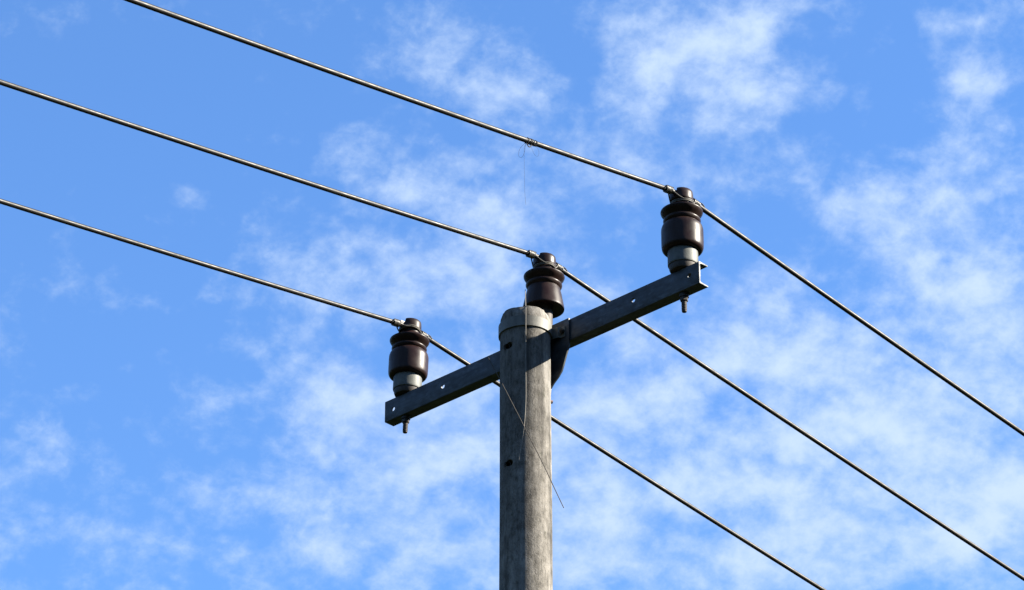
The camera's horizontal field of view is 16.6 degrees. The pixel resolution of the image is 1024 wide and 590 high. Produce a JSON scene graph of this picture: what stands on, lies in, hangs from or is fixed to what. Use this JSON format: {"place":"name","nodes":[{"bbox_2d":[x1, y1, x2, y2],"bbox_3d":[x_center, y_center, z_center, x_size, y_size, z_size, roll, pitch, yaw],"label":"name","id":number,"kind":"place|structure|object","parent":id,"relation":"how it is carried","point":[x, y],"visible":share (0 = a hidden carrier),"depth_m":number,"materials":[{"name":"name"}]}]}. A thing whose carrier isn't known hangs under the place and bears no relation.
{"place":"outdoors","nodes":[
{"label":"outdoors","id":0,"kind":"place"},
{"bbox_2d":[0,0,1023,589],"label":"sky","id":1,"kind":"structure","parent":0,"point":[167,422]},
{"bbox_3d":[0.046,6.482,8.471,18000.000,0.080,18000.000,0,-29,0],"label":"ground","id":2,"kind":"structure","parent":0,"visible":0},
{"bbox_2d":[499,306,552,589],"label":"wooden pole","id":3,"kind":"object","parent":2,"relation":"on","point":[525,548],"visible":0.99,"depth_m":11.66,"materials":[{"name":"grey wood"}]},
{"bbox_2d":[519,289,525,459],"bbox_3d":[0.035,0.263,11.868,0.026,0.732,0.163,0,-29,0],"label":"loose string","id":4,"kind":"object","parent":3,"relation":"hanging from","point":[525,369],"visible":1,"depth_m":11.80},
{"bbox_2d":[488,357,563,507],"bbox_3d":[0.044,0.453,11.673,0.254,0.563,0.008,0,-29,0],"label":"straw stalk","id":5,"kind":"object","parent":3,"relation":"attached to","point":[527,433],"visible":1,"depth_m":11.66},
{"bbox_2d":[385,261,707,425],"bbox_3d":[0.033,0.235,11.956,1.483,0.288,0.232,-25,-37,37],"label":"crossarm","id":6,"kind":"object","parent":3,"relation":"attached to","point":[567,334],"visible":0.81,"depth_m":11.92,"materials":[{"name":"metal"}]},
{"bbox_2d":[388,318,429,433],"bbox_3d":[-0.371,0.292,12.521,0.143,0.445,0.143,-24,-38,38],"label":"post insulator","id":7,"kind":"object","parent":6,"relation":"attached to","point":[408,364],"visible":1,"depth_m":12.49,"materials":[{"name":"brown ceramic"}]},
{"bbox_2d":[0,198,825,589],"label":"power line","id":8,"kind":"object","parent":7,"relation":"attached to","point":[400,326],"visible":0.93,"depth_m":12.47,"materials":[{"name":"metal"}]},
{"bbox_2d":[523,252,564,324],"bbox_3d":[0.108,0.068,12.119,0.145,0.459,0.145,-24,-38,38],"label":"post insulator","id":9,"kind":"object","parent":6,"relation":"attached to","point":[544,282],"visible":0.8,"depth_m":12.12,"materials":[{"name":"brown ceramic"}]},
{"bbox_2d":[0,79,1023,580],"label":"power line","id":10,"kind":"object","parent":9,"relation":"attached to","point":[490,241],"visible":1,"depth_m":12.04,"materials":[{"name":"metal"}]},
{"bbox_2d":[660,187,703,312],"bbox_3d":[0.570,-0.146,11.730,0.143,0.461,0.143,-25,-37,37],"label":"post insulator","id":11,"kind":"object","parent":6,"relation":"attached to","point":[682,240],"visible":1,"depth_m":11.70,"materials":[{"name":"brown ceramic"}]},
{"bbox_2d":[124,0,1023,435],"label":"power line","id":12,"kind":"object","parent":11,"relation":"attached to","point":[668,190],"visible":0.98,"depth_m":11.45,"materials":[{"name":"metal"}]},
{"bbox_2d":[518,137,538,201],"bbox_3d":[0.054,-0.396,11.253,0.065,0.254,0.031,17,-33,-28],"label":"fibre tangle","id":13,"kind":"object","parent":12,"relation":"attached to","point":[532,150],"visible":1,"depth_m":11.29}
]}

